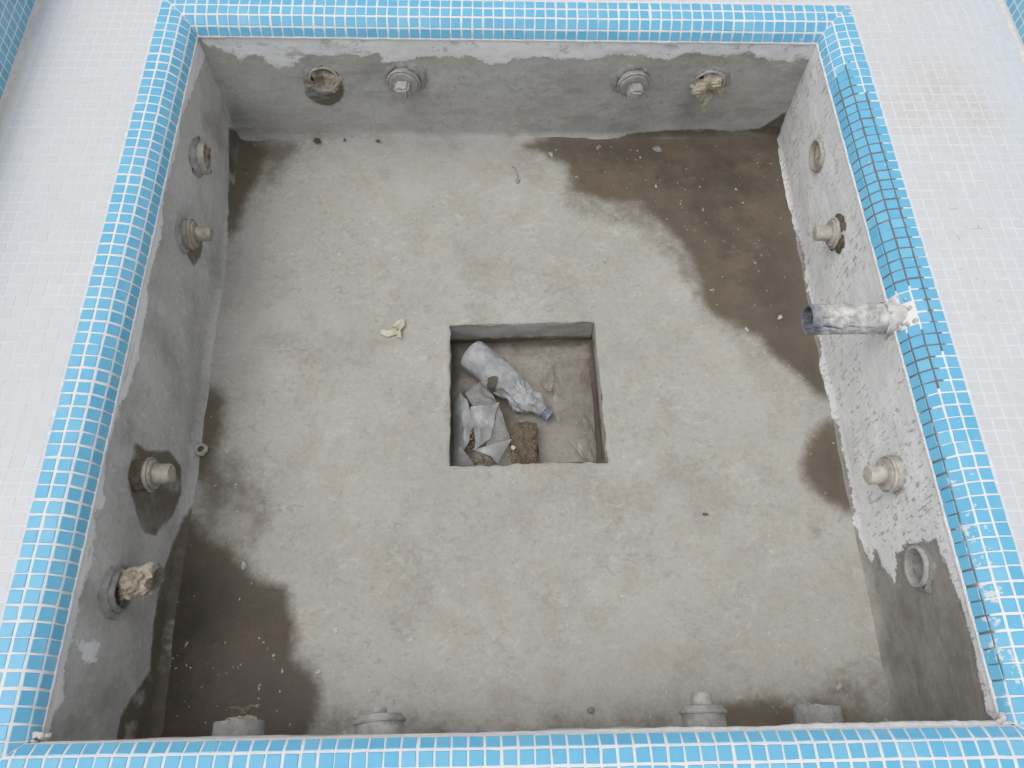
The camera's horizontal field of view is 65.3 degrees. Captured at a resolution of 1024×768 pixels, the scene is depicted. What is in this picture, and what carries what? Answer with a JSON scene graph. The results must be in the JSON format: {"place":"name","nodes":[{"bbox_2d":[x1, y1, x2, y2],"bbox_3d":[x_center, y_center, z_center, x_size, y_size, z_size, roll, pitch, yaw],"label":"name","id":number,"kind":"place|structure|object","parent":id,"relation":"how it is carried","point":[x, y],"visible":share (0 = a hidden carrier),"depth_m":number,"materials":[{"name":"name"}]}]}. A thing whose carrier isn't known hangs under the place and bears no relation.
{"place":"outdoors","nodes":[
{"label":"outdoors","id":0,"kind":"place"},
{"bbox_2d":[0,0,41,120],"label":"pool wall","id":1,"kind":"structure","parent":0,"point":[17,19],"depth_m":1.84,"materials":[{"name":"tile"}]},
{"bbox_2d":[0,0,1023,637],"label":"deck","id":2,"kind":"structure","parent":0,"point":[948,78],"depth_m":1.74,"materials":[{"name":"tile"}]},
{"bbox_2d":[998,0,1023,62],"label":"pool wall","id":3,"kind":"structure","parent":2,"relation":"on","point":[1013,11],"depth_m":1.97,"materials":[{"name":"tile"}]},
{"bbox_2d":[159,136,894,737],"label":"floor","id":4,"kind":"structure","parent":0,"point":[367,562],"depth_m":1.88,"materials":[{"name":"concrete"}]},
{"bbox_2d":[0,1,240,759],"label":"basin wall","id":5,"kind":"structure","parent":4,"relation":"on","point":[75,665],"depth_m":1.61,"materials":[{"name":"concrete"}]},
{"bbox_2d":[98,565,130,620],"bbox_3d":[-0.763,0.393,1.512,0.058,0.114,0.116,-3,64,-3],"label":"pipe socket","id":6,"kind":"object","parent":5,"relation":"attached to","point":[111,608],"visible":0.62,"depth_m":1.48,"materials":[{"name":"grey plastic"}]},
{"bbox_2d":[115,561,164,600],"bbox_3d":[-0.718,0.375,1.516,0.095,0.080,0.076,-3,64,-3],"label":"crumpled paper","id":7,"kind":"object","parent":6,"relation":"in","point":[135,582],"visible":0.96,"depth_m":1.50,"materials":[{"name":"beige paper"}]},
{"bbox_2d":[128,457,175,491],"bbox_3d":[-0.732,0.183,1.613,0.092,0.072,0.071,-4,64,1],"label":"pipe plug","id":8,"kind":"object","parent":5,"relation":"attached to","point":[150,474],"visible":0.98,"depth_m":1.59,"materials":[{"name":"plastic"}]},
{"bbox_2d":[174,214,213,254],"bbox_3d":[-0.750,-0.352,1.879,0.086,0.107,0.104,-2,64,-5],"label":"pipe plug","id":9,"kind":"object","parent":5,"relation":"attached to","point":[190,233],"visible":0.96,"depth_m":1.86,"materials":[{"name":"plastic"}]},
{"bbox_2d":[189,137,210,178],"bbox_3d":[-0.787,-0.558,1.979,0.063,0.107,0.112,-3,64,-6],"label":"pipe socket","id":10,"kind":"object","parent":5,"relation":"attached to","point":[197,147],"visible":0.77,"depth_m":1.95,"materials":[{"name":"plastic"}]},
{"bbox_2d":[203,147,210,165],"bbox_3d":[-0.759,-0.568,1.979,0.034,0.055,0.051,-29,68,-15],"label":"crumpled paper","id":11,"kind":"object","parent":10,"relation":"in","point":[207,157],"visible":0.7,"depth_m":1.97,"materials":[{"name":"beige paper"}]},
{"bbox_2d":[194,443,207,455],"bbox_3d":[-0.732,0.153,1.879,0.030,0.014,0.032,38,69,16],"label":"mortar ring","id":12,"kind":"object","parent":4,"relation":"on","point":[200,449],"visible":1,"depth_m":1.88,"materials":[{"name":"grey concrete"}]},
{"bbox_2d":[241,560,246,570],"bbox_3d":[-0.594,0.402,1.768,0.017,0.010,0.016,38,69,16],"label":"mortar lump","id":13,"kind":"object","parent":4,"relation":"on","point":[243,565],"visible":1,"depth_m":1.76,"materials":[{"name":"grey concrete"}]},
{"bbox_2d":[313,138,320,142],"bbox_3d":[-0.561,-0.699,2.295,0.024,0.016,0.016,-11,65,-7],"label":"stone","id":14,"kind":"object","parent":4,"relation":"on","point":[316,140],"visible":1,"depth_m":2.29,"materials":[{"name":"grey stone"}]},
{"bbox_2d":[332,627,338,632],"bbox_3d":[-0.380,0.529,1.714,0.015,0.004,0.012,-1,64,-2],"label":"paper flake","id":15,"kind":"object","parent":4,"relation":"on","point":[335,629],"visible":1,"depth_m":1.71,"materials":[{"name":"white paper"}]},
{"bbox_2d":[380,318,404,338],"bbox_3d":[-0.303,-0.146,2.034,0.057,0.017,0.056,8,64,3],"label":"paper scrap","id":16,"kind":"object","parent":4,"relation":"on","point":[399,325],"visible":1,"depth_m":2.03,"materials":[{"name":"beige paper"}]},
{"bbox_2d":[168,0,847,140],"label":"basin wall","id":17,"kind":"structure","parent":4,"relation":"on","point":[498,70],"depth_m":2.07,"materials":[{"name":"concrete"}]},
{"bbox_2d":[302,64,340,94],"bbox_3d":[-0.499,-0.821,2.114,0.110,0.115,0.051,-13,59,3],"label":"pipe socket","id":18,"kind":"object","parent":17,"relation":"attached to","point":[307,72],"visible":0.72,"depth_m":2.10,"materials":[{"name":"plastic"}]},
{"bbox_2d":[306,69,343,92],"bbox_3d":[-0.493,-0.810,2.110,0.110,0.085,0.045,-19,66,-11],"label":"crumpled paper","id":19,"kind":"object","parent":18,"relation":"in","point":[324,79],"visible":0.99,"depth_m":2.10,"materials":[{"name":"beige paper"}]},
{"bbox_2d":[384,60,427,98],"bbox_3d":[-0.287,-0.792,2.104,0.126,0.129,0.079,2,67,3],"label":"pipe plug","id":20,"kind":"object","parent":17,"relation":"attached to","point":[405,79],"visible":0.99,"depth_m":2.08,"materials":[{"name":"grey plastic"}]},
{"bbox_2d":[609,63,649,99],"bbox_3d":[0.322,-0.794,2.123,0.128,0.123,0.079,-3,68,-11],"label":"pipe plug","id":21,"kind":"object","parent":17,"relation":"attached to","point":[631,81],"visible":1,"depth_m":2.10,"materials":[{"name":"grey plastic"}]},
{"bbox_2d":[690,66,730,89],"bbox_3d":[0.529,-0.826,2.141,0.125,0.124,0.053,-6,65,18],"label":"pipe socket","id":22,"kind":"object","parent":17,"relation":"attached to","point":[720,71],"visible":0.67,"depth_m":2.11,"materials":[{"name":"plastic"}]},
{"bbox_2d":[689,73,724,106],"bbox_3d":[0.524,-0.793,2.136,0.094,0.087,0.068,-6,65,18],"label":"crumpled paper","id":23,"kind":"object","parent":22,"relation":"in","point":[706,89],"visible":1,"depth_m":2.13,"materials":[{"name":"beige paper"}]},
{"bbox_2d":[0,712,1023,767],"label":"basin wall","id":24,"kind":"structure","parent":4,"relation":"on","point":[998,742],"depth_m":1.25,"materials":[{"name":"tile"}]},
{"bbox_2d":[212,719,264,735],"bbox_3d":[-0.482,0.629,1.404,0.088,0.088,0.069,-2,64,-3],"label":"pipe socket","id":25,"kind":"object","parent":24,"relation":"attached to","point":[242,727],"visible":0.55,"depth_m":1.38,"materials":[{"name":"grey plastic"}]},
{"bbox_2d":[227,704,259,719],"bbox_3d":[-0.476,0.593,1.418,0.062,0.060,0.043,-2,64,-3],"label":"crumpled paper","id":26,"kind":"object","parent":25,"relation":"in","point":[248,709],"visible":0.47,"depth_m":1.42,"materials":[{"name":"beige paper"}]},
{"bbox_2d":[352,706,406,733],"bbox_3d":[-0.235,0.609,1.420,0.096,0.097,0.066,2,61,-14],"label":"pipe plug","id":27,"kind":"object","parent":24,"relation":"attached to","point":[379,720],"visible":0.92,"depth_m":1.39,"materials":[{"name":"grey plastic"}]},
{"bbox_2d":[678,692,726,726],"bbox_3d":[0.345,0.598,1.441,0.086,0.086,0.076,0,64,-1],"label":"pipe plug","id":28,"kind":"object","parent":24,"relation":"attached to","point":[701,710],"visible":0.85,"depth_m":1.41,"materials":[{"name":"grey plastic"}]},
{"bbox_2d":[793,704,843,723],"bbox_3d":[0.554,0.616,1.438,0.086,0.084,0.072,2,68,-1],"label":"pipe socket","id":29,"kind":"object","parent":24,"relation":"attached to","point":[805,713],"visible":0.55,"depth_m":1.41,"materials":[{"name":"grey plastic"}]},
{"bbox_2d":[170,146,874,723],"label":"mortar crumbs","id":30,"kind":"object","parent":4,"relation":"on","point":[554,438],"visible":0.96,"depth_m":2.00,"materials":[{"name":"grey concrete"}]},
{"bbox_2d":[449,322,606,465],"bbox_3d":[0.033,0.042,2.031,0.403,0.117,0.417,-1,64,-2],"label":"drain pit","id":31,"kind":"object","parent":4,"relation":"in","point":[569,344],"visible":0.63,"depth_m":2.09,"materials":[{"name":"concrete"}]},
{"bbox_2d":[452,390,504,465],"bbox_3d":[-0.076,0.093,2.004,0.150,0.075,0.236,-1,64,-2],"label":"plastic bag","id":32,"kind":"object","parent":31,"relation":"in","point":[462,411],"visible":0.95,"depth_m":1.99,"materials":[{"name":"grey plastic"}]},
{"bbox_2d":[460,341,552,420],"bbox_3d":[-0.008,-0.001,2.058,0.273,0.092,0.093,39,69,11],"label":"plastic bottle","id":33,"kind":"object","parent":31,"relation":"on","point":[491,370],"visible":1,"depth_m":2.03,"materials":[{"name":"grey plastic"}]},
{"bbox_2d":[509,421,538,463],"bbox_3d":[0.031,0.156,1.995,0.074,0.063,0.124,-1,64,-2],"label":"mortar block","id":34,"kind":"object","parent":31,"relation":"in","point":[523,438],"depth_m":1.97,"materials":[{"name":"brown concrete"}]},
{"bbox_2d":[545,387,578,416],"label":"crumbs","id":35,"kind":"object","parent":31,"relation":"on","point":[556,407],"visible":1,"depth_m":2.06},
{"bbox_2d":[587,707,593,712],"bbox_3d":[0.163,0.675,1.653,0.016,0.015,0.013,-1,64,-2],"label":"pebble","id":36,"kind":"object","parent":4,"relation":"on","point":[590,709],"visible":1,"depth_m":1.65,"materials":[{"name":"grey stone"}]},
{"bbox_2d":[653,146,661,151],"bbox_3d":[0.424,-0.685,2.328,0.026,0.006,0.025,-1,64,-2],"label":"mortar lump","id":37,"kind":"object","parent":4,"relation":"on","point":[657,148],"visible":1,"depth_m":2.33,"materials":[{"name":"grey concrete"}]},
{"bbox_2d":[836,682,842,689],"bbox_3d":[0.691,0.638,1.686,0.016,0.008,0.016,-1,64,-2],"label":"mortar lump","id":38,"kind":"object","parent":4,"relation":"on","point":[839,686],"visible":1,"depth_m":1.68,"materials":[{"name":"beige concrete"}]},
{"bbox_2d":[777,6,1023,728],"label":"basin wall","id":39,"kind":"structure","parent":4,"relation":"on","point":[951,646],"depth_m":1.66,"materials":[{"name":"concrete"}]},
{"bbox_2d":[809,134,826,172],"bbox_3d":[0.795,-0.583,2.032,0.055,0.117,0.116,-3,64,-1],"label":"pipe socket","id":40,"kind":"object","parent":39,"relation":"attached to","point":[819,140],"visible":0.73,"depth_m":2.02,"materials":[{"name":"plastic"}]},
{"bbox_2d":[814,145,819,165],"bbox_3d":[0.779,-0.578,2.022,0.014,0.061,0.074,-3,64,-1],"label":"crumpled paper","id":41,"kind":"object","parent":40,"relation":"in","point":[817,156],"visible":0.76,"depth_m":2.03,"materials":[{"name":"beige paper"}]},
{"bbox_2d":[812,213,845,253],"bbox_3d":[0.768,-0.366,1.923,0.080,0.108,0.110,0,64,1],"label":"pipe plug","id":42,"kind":"object","parent":39,"relation":"attached to","point":[831,233],"visible":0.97,"depth_m":1.91,"materials":[{"name":"plastic"}]},
{"bbox_2d":[801,295,917,334],"bbox_3d":[0.734,-0.137,1.658,0.242,0.087,0.081,-1,64,-2],"label":"pipe","id":43,"kind":"object","parent":39,"relation":"attached to","point":[887,318],"visible":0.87,"depth_m":1.64,"materials":[{"name":"plastic"}]},
{"bbox_2d":[863,452,907,494],"bbox_3d":[0.777,0.187,1.652,0.088,0.114,0.111,-1,64,-5],"label":"pipe plug","id":44,"kind":"object","parent":39,"relation":"attached to","point":[887,474],"visible":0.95,"depth_m":1.63,"materials":[{"name":"plastic"}]},
{"bbox_2d":[904,543,936,593],"bbox_3d":[0.817,0.360,1.567,0.055,0.112,0.106,1,64,-1],"label":"pipe socket","id":45,"kind":"object","parent":39,"relation":"attached to","point":[923,564],"visible":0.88,"depth_m":1.57,"materials":[{"name":"plastic"}]}
]}

